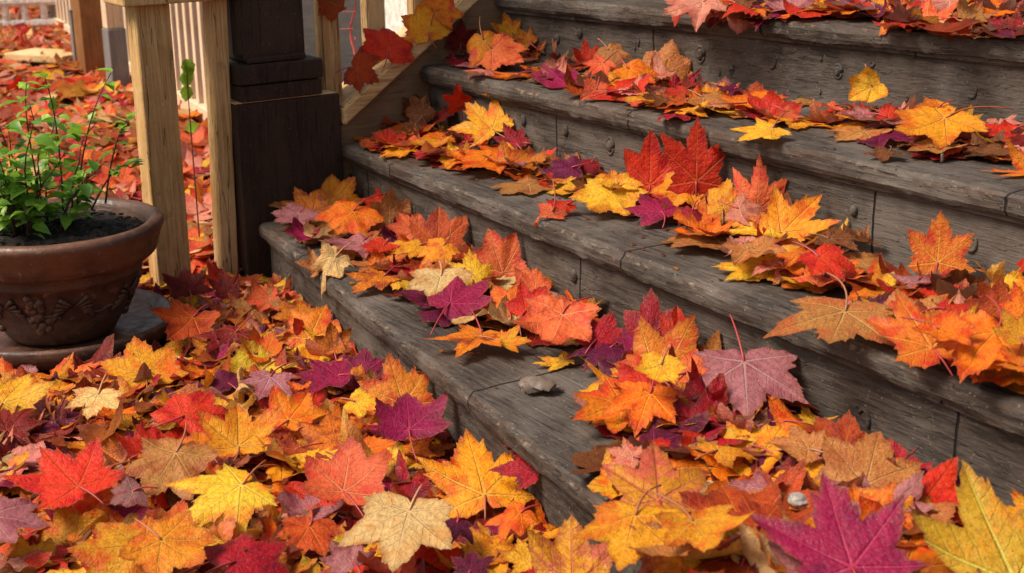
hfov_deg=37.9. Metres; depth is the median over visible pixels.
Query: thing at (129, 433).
maple leaf
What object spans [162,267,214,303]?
maple leaf
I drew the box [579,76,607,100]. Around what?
maple leaf
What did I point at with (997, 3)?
maple leaf
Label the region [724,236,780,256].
maple leaf
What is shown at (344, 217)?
maple leaf
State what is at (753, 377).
maple leaf
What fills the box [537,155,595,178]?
maple leaf
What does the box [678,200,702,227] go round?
maple leaf
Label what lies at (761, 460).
maple leaf
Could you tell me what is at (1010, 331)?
maple leaf
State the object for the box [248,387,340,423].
maple leaf
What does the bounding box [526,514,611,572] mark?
maple leaf
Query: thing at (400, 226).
maple leaf
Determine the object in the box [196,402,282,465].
maple leaf
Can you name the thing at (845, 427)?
maple leaf
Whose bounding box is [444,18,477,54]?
maple leaf
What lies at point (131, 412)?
leaf litter
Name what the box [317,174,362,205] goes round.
maple leaf
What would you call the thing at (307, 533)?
maple leaf
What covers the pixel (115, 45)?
porch post
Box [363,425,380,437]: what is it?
maple leaf
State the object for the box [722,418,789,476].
maple leaf
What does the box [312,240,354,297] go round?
maple leaf
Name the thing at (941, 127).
maple leaf
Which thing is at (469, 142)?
maple leaf
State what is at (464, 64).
maple leaf
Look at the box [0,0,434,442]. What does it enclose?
ground
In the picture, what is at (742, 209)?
maple leaf
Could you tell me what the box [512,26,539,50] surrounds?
maple leaf
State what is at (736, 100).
maple leaf
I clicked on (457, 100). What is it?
maple leaf
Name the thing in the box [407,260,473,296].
maple leaf
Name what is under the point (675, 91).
maple leaf
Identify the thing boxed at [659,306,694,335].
maple leaf
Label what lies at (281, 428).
maple leaf
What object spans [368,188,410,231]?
maple leaf
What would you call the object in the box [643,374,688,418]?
maple leaf
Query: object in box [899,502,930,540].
maple leaf
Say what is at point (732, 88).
maple leaf
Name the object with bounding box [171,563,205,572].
maple leaf
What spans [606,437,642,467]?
maple leaf
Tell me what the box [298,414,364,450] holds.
maple leaf
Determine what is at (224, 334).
maple leaf
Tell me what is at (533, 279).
maple leaf
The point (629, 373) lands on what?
maple leaf
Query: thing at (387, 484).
maple leaf
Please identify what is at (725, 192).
maple leaf
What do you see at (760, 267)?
maple leaf
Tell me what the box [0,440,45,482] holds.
maple leaf
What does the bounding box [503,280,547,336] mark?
maple leaf
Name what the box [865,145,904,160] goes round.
maple leaf
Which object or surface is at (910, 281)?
maple leaf
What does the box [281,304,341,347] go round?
maple leaf
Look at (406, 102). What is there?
maple leaf
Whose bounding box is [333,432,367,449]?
maple leaf
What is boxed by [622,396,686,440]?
maple leaf
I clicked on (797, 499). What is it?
pebble
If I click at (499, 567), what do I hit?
maple leaf
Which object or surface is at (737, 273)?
maple leaf
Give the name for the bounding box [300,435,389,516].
maple leaf
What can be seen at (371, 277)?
maple leaf
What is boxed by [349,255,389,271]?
maple leaf
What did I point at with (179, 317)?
maple leaf
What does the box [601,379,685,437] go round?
maple leaf
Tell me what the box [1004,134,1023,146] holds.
maple leaf
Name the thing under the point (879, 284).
leaf litter
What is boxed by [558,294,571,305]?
maple leaf
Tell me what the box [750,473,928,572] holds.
maple leaf
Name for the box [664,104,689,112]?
maple leaf
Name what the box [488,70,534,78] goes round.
maple leaf
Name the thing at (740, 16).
leaf litter
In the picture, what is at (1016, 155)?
maple leaf
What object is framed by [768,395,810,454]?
maple leaf
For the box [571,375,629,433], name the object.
maple leaf
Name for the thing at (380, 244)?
maple leaf
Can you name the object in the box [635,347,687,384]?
maple leaf
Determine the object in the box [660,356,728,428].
maple leaf
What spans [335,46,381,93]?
maple leaf
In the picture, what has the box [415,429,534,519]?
maple leaf
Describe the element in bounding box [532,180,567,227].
maple leaf
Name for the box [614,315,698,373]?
maple leaf
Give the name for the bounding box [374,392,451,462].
maple leaf
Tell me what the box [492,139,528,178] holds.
maple leaf
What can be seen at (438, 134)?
maple leaf
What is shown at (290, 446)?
maple leaf
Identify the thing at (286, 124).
newel post
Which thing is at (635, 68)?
maple leaf
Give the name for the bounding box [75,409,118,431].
maple leaf
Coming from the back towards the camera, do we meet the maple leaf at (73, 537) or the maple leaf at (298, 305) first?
the maple leaf at (298, 305)
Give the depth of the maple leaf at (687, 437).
1.96 m
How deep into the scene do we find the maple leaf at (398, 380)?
2.41 m
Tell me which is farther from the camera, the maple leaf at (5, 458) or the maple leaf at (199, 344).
the maple leaf at (199, 344)
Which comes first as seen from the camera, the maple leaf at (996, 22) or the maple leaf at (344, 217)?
the maple leaf at (996, 22)
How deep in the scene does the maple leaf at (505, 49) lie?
3.31 m
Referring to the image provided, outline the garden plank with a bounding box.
[4,48,72,62]
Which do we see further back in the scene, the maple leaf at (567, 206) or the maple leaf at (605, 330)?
the maple leaf at (567, 206)
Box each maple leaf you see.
[0,373,54,416]
[0,407,48,444]
[0,431,16,469]
[0,436,124,509]
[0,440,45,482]
[0,480,16,488]
[0,496,50,543]
[27,392,85,442]
[31,408,96,435]
[31,541,69,572]
[37,522,88,543]
[39,486,124,522]
[61,422,82,428]
[64,373,125,419]
[66,517,156,572]
[67,500,108,561]
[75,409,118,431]
[80,531,96,570]
[86,514,145,572]
[98,336,188,390]
[108,514,155,522]
[109,459,135,468]
[110,476,157,507]
[118,510,218,572]
[124,429,133,450]
[125,421,219,500]
[149,389,227,435]
[150,298,220,341]
[151,496,156,507]
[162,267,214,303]
[164,460,277,539]
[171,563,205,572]
[182,431,218,464]
[190,328,240,364]
[194,313,254,358]
[195,518,232,559]
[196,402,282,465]
[204,532,290,572]
[205,524,281,570]
[206,268,241,307]
[208,512,298,560]
[209,369,248,392]
[219,337,296,373]
[231,284,283,326]
[239,326,285,362]
[239,358,305,399]
[240,528,261,540]
[243,277,291,311]
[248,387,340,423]
[254,385,329,434]
[254,434,337,472]
[258,455,304,481]
[265,435,322,455]
[265,535,330,561]
[271,297,314,324]
[272,202,318,224]
[274,426,297,439]
[274,481,341,517]
[274,503,342,560]
[279,529,316,572]
[281,187,332,222]
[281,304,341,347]
[284,217,319,241]
[295,247,319,276]
[295,358,362,392]
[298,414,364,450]
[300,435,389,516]
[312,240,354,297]
[314,194,385,235]
[314,322,351,359]
[317,0,346,22]
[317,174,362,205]
[319,229,388,258]
[319,540,375,572]
[319,541,381,572]
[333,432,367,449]
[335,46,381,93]
[337,484,454,572]
[339,387,379,416]
[339,408,407,480]
[342,348,384,386]
[345,263,401,292]
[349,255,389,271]
[356,544,462,572]
[357,187,384,207]
[357,353,434,423]
[359,28,414,72]
[359,237,397,252]
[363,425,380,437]
[363,435,396,460]
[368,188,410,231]
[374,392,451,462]
[379,146,419,157]
[381,122,408,132]
[382,469,394,489]
[386,213,424,240]
[389,238,426,258]
[395,289,429,308]
[396,116,424,135]
[401,0,451,49]
[401,93,420,118]
[405,95,436,124]
[407,135,451,146]
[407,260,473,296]
[409,206,468,258]
[413,428,451,444]
[414,309,452,326]
[415,130,455,147]
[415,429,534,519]
[417,226,459,265]
[420,309,502,357]
[423,0,463,28]
[427,275,493,335]
[430,436,462,479]
[432,105,453,123]
[433,539,509,572]
[442,82,471,119]
[443,149,513,173]
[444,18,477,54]
[445,509,473,545]
[447,93,533,146]
[448,248,494,287]
[451,551,494,572]
[453,141,478,148]
[455,62,496,70]
[466,16,494,67]
[468,32,529,70]
[472,228,530,276]
[474,325,531,352]
[481,282,518,328]
[484,502,539,544]
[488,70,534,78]
[489,444,539,491]
[490,13,520,40]
[490,123,530,148]
[490,177,552,194]
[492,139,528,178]
[499,538,535,572]
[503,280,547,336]
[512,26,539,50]
[513,294,601,344]
[514,266,551,295]
[517,168,542,177]
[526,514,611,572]
[531,351,575,371]
[532,68,579,87]
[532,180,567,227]
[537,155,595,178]
[546,199,576,212]
[547,176,577,194]
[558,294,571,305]
[567,342,627,372]
[568,178,647,215]
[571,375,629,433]
[572,350,617,382]
[572,484,685,570]
[573,39,597,69]
[574,310,622,353]
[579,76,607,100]
[579,157,601,175]
[583,51,617,75]
[586,448,639,498]
[589,73,647,97]
[593,38,631,68]
[595,170,616,179]
[600,169,643,189]
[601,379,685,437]
[601,439,707,511]
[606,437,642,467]
[607,70,627,87]
[612,51,659,83]
[613,327,633,351]
[613,362,660,389]
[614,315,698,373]
[618,288,679,346]
[621,92,709,105]
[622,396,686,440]
[623,130,672,198]
[623,193,683,227]
[628,507,723,556]
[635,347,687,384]
[642,39,690,82]
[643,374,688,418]
[646,489,755,552]
[650,171,703,207]
[654,344,730,403]
[659,116,725,196]
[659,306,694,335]
[660,227,739,248]
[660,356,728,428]
[662,0,726,31]
[664,85,690,96]
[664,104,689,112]
[674,430,741,446]
[676,349,707,383]
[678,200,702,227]
[678,482,782,566]
[685,88,739,113]
[691,314,808,415]
[694,442,757,468]
[707,178,736,223]
[708,90,787,107]
[710,262,765,280]
[711,221,787,237]
[716,83,742,95]
[716,493,813,549]
[718,192,764,226]
[721,235,786,264]
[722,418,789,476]
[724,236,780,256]
[730,110,791,140]
[733,153,787,214]
[748,184,840,242]
[748,444,797,466]
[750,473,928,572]
[751,258,784,284]
[754,394,805,425]
[755,420,811,426]
[764,272,895,346]
[765,425,826,464]
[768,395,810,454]
[770,104,802,119]
[771,248,810,268]
[793,241,856,287]
[808,226,858,250]
[808,410,866,463]
[809,101,848,109]
[812,272,830,284]
[814,431,922,501]
[825,125,892,140]
[844,0,873,10]
[847,102,892,112]
[848,64,887,102]
[848,252,888,272]
[856,289,957,333]
[864,291,955,376]
[865,102,902,120]
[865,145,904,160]
[884,300,930,312]
[886,438,933,472]
[888,273,931,290]
[892,97,1012,148]
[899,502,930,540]
[902,27,917,32]
[902,308,979,345]
[906,210,975,274]
[907,139,967,153]
[910,460,1023,572]
[911,0,924,6]
[912,98,955,111]
[920,0,957,12]
[922,298,977,314]
[931,294,1020,382]
[955,104,982,137]
[962,135,985,156]
[964,277,1012,318]
[968,0,1019,18]
[969,368,1023,385]
[973,260,1023,290]
[981,120,1023,141]
[984,137,1023,176]
[986,17,1022,26]
[986,360,1023,375]
[992,308,1023,366]
[997,343,1023,371]
[998,281,1023,317]
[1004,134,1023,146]
[1005,488,1023,520]
[1015,258,1023,271]
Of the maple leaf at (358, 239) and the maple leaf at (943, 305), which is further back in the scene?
the maple leaf at (358, 239)
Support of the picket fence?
on the ground
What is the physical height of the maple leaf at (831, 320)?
0.046 m
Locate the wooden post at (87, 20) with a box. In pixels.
[71,0,104,74]
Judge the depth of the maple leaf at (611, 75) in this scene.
2.96 m
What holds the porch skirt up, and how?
on the ground
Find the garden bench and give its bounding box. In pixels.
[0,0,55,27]
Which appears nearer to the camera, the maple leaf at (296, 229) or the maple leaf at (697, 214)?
the maple leaf at (697, 214)
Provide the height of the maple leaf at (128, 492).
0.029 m
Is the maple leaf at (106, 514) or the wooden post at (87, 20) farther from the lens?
the wooden post at (87, 20)
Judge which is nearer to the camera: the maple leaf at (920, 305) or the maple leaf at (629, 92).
the maple leaf at (920, 305)
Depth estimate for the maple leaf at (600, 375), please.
2.19 m
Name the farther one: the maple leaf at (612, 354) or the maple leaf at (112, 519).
the maple leaf at (612, 354)
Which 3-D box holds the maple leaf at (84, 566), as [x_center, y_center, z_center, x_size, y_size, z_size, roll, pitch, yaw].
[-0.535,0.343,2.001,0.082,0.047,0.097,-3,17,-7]
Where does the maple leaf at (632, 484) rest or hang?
on the leaf litter at (932, 493)
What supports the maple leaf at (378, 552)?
on the leaf litter at (131, 412)
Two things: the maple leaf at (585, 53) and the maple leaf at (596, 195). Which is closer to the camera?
the maple leaf at (596, 195)
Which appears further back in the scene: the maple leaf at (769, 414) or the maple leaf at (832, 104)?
the maple leaf at (832, 104)
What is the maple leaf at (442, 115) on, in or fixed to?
on the leaf litter at (879, 284)
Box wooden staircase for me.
[259,0,1023,572]
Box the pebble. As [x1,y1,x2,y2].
[788,492,807,508]
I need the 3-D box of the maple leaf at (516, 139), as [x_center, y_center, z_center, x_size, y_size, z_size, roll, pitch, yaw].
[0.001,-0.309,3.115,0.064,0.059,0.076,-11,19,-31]
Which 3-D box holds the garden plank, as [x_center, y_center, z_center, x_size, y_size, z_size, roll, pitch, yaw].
[-2.132,-1.062,6.864,0.348,0.035,0.200,7,18,25]
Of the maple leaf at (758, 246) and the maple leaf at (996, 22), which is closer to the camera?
the maple leaf at (758, 246)
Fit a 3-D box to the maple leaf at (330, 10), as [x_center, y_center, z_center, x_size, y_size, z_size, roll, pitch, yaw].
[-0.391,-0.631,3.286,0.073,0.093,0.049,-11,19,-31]
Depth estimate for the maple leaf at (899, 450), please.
1.89 m
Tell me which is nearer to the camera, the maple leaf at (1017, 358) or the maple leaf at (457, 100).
the maple leaf at (1017, 358)
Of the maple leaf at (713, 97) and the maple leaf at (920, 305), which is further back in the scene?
the maple leaf at (713, 97)
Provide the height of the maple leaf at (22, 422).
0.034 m
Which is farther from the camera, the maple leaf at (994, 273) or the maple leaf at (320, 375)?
the maple leaf at (320, 375)
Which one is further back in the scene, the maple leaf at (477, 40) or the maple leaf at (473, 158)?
the maple leaf at (477, 40)
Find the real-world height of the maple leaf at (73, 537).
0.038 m
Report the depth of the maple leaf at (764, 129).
2.50 m
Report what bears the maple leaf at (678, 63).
on the leaf litter at (994, 148)
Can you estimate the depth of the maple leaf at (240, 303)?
2.98 m
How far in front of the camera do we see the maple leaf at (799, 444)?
1.86 m
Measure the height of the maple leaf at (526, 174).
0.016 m
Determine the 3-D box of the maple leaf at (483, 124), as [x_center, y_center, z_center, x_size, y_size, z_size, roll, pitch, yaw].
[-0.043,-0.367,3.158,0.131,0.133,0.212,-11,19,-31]
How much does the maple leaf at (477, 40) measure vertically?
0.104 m
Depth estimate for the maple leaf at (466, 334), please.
2.40 m
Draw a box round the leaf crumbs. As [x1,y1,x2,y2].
[349,3,927,416]
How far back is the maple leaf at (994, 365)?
1.76 m
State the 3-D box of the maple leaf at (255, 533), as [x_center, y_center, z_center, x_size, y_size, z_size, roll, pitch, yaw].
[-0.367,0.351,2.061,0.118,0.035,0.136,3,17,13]
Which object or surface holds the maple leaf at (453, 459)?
on the leaf litter at (131, 412)
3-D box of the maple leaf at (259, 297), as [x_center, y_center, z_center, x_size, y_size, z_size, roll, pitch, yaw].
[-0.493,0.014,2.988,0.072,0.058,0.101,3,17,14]
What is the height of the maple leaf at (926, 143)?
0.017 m
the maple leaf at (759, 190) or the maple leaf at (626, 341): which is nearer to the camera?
the maple leaf at (626, 341)
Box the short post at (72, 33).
[67,9,76,60]
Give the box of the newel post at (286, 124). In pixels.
[227,0,342,277]
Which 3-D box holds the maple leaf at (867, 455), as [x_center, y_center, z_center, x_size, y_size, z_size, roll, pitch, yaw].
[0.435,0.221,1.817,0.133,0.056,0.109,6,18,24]
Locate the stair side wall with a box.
[341,0,502,192]
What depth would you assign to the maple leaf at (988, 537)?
1.57 m
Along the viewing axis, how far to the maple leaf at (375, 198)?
3.25 m
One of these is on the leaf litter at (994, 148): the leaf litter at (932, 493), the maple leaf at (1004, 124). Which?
the maple leaf at (1004, 124)
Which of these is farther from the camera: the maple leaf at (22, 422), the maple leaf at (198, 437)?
the maple leaf at (22, 422)
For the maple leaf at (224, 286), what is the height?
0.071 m
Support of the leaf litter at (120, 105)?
on the ground
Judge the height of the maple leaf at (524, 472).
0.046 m
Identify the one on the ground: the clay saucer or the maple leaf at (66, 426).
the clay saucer
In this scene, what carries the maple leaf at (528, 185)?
on the wooden staircase
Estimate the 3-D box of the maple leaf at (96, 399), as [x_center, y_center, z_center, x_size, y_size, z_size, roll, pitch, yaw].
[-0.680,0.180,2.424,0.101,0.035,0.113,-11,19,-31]
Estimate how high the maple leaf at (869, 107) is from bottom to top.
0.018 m
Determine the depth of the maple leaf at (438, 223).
2.90 m
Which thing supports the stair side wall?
on the ground
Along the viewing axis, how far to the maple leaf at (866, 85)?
2.60 m
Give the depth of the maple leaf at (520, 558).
1.87 m
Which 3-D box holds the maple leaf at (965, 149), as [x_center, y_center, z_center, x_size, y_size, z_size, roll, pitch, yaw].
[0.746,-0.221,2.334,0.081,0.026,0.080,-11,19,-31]
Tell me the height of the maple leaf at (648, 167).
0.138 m
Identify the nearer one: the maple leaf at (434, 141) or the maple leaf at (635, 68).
the maple leaf at (635, 68)
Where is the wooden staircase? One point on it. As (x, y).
(937, 414)
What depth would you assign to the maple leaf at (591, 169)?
2.92 m
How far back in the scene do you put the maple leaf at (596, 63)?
3.05 m
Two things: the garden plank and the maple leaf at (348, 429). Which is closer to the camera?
the maple leaf at (348, 429)
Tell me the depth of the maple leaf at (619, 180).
2.69 m
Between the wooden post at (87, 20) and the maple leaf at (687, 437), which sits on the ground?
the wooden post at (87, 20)
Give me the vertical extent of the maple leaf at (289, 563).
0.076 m
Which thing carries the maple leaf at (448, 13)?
on the stair railing at (353, 101)
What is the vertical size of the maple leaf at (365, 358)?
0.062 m
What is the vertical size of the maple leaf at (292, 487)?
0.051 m
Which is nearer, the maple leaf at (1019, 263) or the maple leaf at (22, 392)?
the maple leaf at (1019, 263)
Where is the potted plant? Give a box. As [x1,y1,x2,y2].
[0,68,143,238]
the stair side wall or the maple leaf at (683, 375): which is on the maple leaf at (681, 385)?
the maple leaf at (683, 375)
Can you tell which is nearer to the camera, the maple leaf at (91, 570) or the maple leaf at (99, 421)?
the maple leaf at (91, 570)
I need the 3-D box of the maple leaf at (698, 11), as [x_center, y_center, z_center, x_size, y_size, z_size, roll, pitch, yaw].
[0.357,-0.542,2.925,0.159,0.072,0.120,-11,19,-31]
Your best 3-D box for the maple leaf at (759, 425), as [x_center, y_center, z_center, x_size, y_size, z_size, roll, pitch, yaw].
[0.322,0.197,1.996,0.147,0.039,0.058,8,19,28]
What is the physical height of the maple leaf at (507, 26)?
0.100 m
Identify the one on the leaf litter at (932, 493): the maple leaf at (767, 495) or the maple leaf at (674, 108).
the maple leaf at (767, 495)
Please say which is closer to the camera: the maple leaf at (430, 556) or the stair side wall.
the maple leaf at (430, 556)
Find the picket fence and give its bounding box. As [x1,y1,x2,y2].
[47,0,206,121]
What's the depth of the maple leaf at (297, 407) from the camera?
2.40 m
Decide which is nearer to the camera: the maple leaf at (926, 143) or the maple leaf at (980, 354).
the maple leaf at (980, 354)
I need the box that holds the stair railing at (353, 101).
[314,0,477,123]
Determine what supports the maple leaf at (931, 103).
on the leaf litter at (994, 148)
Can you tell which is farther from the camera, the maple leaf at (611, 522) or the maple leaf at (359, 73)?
the maple leaf at (359, 73)
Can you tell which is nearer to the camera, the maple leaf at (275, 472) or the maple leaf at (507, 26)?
the maple leaf at (275, 472)
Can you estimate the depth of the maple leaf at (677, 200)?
2.62 m
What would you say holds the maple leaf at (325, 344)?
on the leaf litter at (131, 412)
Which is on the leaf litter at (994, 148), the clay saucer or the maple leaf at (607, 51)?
the maple leaf at (607, 51)
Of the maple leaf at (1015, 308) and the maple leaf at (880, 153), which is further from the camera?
the maple leaf at (880, 153)
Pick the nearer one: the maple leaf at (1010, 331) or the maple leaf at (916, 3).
the maple leaf at (1010, 331)
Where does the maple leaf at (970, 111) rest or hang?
on the leaf litter at (994, 148)
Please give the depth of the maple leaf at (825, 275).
2.18 m
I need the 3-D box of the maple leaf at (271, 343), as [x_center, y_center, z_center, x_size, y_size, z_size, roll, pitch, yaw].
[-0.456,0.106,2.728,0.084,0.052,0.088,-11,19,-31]
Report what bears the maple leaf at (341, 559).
on the leaf litter at (131, 412)
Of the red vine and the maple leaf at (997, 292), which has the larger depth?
the red vine
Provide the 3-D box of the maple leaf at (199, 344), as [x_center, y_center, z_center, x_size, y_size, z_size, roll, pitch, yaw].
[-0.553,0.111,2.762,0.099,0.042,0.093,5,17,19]
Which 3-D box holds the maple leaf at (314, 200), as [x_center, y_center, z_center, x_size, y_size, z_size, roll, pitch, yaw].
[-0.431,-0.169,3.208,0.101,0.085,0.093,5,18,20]
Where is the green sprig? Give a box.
[179,59,199,236]
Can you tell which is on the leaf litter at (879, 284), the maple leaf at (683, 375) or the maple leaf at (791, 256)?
the maple leaf at (791, 256)
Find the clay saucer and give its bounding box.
[0,288,170,372]
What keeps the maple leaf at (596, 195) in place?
on the wooden staircase
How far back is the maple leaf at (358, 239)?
2.95 m
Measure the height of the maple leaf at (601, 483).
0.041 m
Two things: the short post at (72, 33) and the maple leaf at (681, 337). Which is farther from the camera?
the short post at (72, 33)
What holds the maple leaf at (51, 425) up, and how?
on the leaf litter at (131, 412)
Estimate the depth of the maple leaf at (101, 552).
1.89 m
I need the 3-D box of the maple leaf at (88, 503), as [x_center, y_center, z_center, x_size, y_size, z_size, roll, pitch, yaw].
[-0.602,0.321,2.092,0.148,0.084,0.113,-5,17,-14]
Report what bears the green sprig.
on the ground
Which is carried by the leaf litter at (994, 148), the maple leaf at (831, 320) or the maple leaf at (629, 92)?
the maple leaf at (629, 92)
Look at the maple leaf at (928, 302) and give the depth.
2.00 m
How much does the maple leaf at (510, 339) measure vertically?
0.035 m
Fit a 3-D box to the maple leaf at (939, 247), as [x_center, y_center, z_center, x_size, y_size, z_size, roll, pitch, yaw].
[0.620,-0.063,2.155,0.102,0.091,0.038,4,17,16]
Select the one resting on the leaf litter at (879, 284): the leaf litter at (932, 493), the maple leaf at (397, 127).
the maple leaf at (397, 127)
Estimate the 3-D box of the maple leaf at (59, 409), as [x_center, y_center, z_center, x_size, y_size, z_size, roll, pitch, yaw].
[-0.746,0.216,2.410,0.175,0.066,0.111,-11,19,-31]
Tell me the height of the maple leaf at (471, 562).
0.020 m
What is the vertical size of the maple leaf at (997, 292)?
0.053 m
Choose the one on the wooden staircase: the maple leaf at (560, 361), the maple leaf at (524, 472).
the maple leaf at (560, 361)
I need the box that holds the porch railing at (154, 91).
[103,0,237,289]
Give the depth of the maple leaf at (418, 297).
2.60 m
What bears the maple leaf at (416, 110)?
on the leaf litter at (879, 284)
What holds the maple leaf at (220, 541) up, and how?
on the leaf litter at (131, 412)
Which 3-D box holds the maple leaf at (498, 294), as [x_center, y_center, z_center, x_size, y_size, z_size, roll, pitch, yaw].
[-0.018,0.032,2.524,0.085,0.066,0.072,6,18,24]
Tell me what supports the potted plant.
in the clay pot
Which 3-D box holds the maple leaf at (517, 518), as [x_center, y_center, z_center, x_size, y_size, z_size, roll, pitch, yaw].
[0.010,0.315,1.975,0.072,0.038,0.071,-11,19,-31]
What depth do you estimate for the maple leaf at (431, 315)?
2.55 m
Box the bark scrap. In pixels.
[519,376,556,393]
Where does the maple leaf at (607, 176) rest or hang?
on the leaf litter at (879, 284)
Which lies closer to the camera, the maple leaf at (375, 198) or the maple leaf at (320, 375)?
the maple leaf at (320, 375)
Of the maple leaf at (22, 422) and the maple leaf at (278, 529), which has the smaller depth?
the maple leaf at (278, 529)
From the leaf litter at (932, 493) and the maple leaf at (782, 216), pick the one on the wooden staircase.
the leaf litter at (932, 493)
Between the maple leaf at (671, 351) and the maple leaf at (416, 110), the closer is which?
the maple leaf at (671, 351)
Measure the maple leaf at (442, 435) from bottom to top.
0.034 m
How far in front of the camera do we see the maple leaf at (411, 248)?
2.86 m
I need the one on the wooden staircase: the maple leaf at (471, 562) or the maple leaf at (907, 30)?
the maple leaf at (907, 30)
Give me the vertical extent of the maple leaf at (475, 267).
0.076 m
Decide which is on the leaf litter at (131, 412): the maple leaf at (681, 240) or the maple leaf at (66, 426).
the maple leaf at (66, 426)
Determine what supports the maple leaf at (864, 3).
on the leaf litter at (740, 16)
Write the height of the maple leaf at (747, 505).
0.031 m
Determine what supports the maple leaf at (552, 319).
on the leaf litter at (932, 493)
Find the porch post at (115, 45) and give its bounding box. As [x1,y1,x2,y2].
[100,0,130,88]
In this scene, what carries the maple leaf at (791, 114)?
on the leaf litter at (994, 148)
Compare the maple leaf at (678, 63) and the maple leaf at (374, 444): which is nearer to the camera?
the maple leaf at (374, 444)
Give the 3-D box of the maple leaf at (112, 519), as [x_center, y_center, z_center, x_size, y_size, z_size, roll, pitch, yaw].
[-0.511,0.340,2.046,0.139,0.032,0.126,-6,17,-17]
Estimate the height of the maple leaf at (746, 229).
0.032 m
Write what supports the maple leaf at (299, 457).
on the leaf litter at (131, 412)
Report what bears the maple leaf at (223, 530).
on the leaf litter at (131, 412)
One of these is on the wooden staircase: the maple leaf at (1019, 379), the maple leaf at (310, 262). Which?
the maple leaf at (310, 262)
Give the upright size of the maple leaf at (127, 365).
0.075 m
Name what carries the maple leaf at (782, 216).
on the leaf litter at (879, 284)
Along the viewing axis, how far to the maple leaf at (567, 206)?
2.66 m
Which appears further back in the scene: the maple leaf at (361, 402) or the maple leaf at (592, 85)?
the maple leaf at (592, 85)
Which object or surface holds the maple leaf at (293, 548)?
on the leaf litter at (131, 412)
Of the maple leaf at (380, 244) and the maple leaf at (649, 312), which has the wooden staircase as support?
the maple leaf at (649, 312)
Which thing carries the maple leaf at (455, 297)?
on the wooden staircase
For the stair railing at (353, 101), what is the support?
attached to the newel post at (286, 124)
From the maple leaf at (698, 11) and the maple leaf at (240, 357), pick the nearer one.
the maple leaf at (240, 357)
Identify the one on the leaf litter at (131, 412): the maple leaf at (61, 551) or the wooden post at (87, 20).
the maple leaf at (61, 551)
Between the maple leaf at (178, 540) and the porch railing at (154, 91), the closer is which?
the maple leaf at (178, 540)
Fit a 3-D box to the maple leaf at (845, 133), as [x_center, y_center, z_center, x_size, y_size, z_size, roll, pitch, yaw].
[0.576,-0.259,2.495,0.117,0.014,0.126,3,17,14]
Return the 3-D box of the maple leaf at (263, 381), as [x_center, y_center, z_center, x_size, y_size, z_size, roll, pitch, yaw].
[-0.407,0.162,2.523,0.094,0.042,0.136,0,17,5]
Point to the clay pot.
(78, 281)
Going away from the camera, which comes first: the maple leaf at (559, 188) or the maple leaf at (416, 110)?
the maple leaf at (559, 188)
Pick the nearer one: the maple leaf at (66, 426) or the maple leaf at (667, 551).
the maple leaf at (667, 551)
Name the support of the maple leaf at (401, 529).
on the leaf litter at (131, 412)
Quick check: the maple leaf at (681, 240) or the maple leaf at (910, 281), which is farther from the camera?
the maple leaf at (681, 240)
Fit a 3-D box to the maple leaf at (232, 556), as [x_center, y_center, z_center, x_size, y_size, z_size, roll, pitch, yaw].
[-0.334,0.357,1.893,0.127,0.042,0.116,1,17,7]
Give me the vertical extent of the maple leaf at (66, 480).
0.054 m
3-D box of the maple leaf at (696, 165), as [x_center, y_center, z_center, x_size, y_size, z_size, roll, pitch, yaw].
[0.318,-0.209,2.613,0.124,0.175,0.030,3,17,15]
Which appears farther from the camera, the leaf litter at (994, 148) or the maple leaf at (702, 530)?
the leaf litter at (994, 148)
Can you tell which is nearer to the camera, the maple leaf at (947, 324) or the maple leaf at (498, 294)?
the maple leaf at (947, 324)
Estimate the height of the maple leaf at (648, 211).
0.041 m
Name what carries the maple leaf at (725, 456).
on the leaf litter at (932, 493)
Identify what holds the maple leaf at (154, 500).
on the leaf litter at (131, 412)
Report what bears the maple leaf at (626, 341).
on the leaf litter at (932, 493)
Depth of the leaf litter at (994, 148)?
2.70 m
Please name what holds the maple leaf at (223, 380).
on the leaf litter at (131, 412)
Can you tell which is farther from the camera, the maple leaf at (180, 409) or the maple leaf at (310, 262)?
the maple leaf at (310, 262)
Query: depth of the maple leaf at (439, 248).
2.81 m
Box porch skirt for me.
[384,0,406,32]
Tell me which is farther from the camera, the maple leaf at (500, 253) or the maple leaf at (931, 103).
the maple leaf at (500, 253)
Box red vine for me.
[340,0,355,54]
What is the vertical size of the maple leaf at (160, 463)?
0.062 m
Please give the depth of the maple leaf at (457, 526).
1.97 m
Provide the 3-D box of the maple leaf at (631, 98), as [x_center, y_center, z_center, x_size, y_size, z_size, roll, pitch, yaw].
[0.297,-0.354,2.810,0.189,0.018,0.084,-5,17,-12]
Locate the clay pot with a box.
[0,197,163,345]
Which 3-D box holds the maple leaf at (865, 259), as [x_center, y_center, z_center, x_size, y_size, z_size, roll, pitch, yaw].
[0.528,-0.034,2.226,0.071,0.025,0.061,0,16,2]
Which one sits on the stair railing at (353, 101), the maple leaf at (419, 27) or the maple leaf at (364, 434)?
the maple leaf at (419, 27)
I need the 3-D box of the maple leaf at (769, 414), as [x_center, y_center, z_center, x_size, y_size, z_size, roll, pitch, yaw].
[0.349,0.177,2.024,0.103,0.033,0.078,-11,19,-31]
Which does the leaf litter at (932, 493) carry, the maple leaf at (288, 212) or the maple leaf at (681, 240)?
the maple leaf at (288, 212)
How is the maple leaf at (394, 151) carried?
on the wooden staircase
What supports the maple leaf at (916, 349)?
on the leaf litter at (879, 284)
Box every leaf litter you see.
[0,6,214,273]
[0,258,559,572]
[268,201,1013,572]
[353,115,1023,393]
[444,39,1023,161]
[672,0,1023,42]

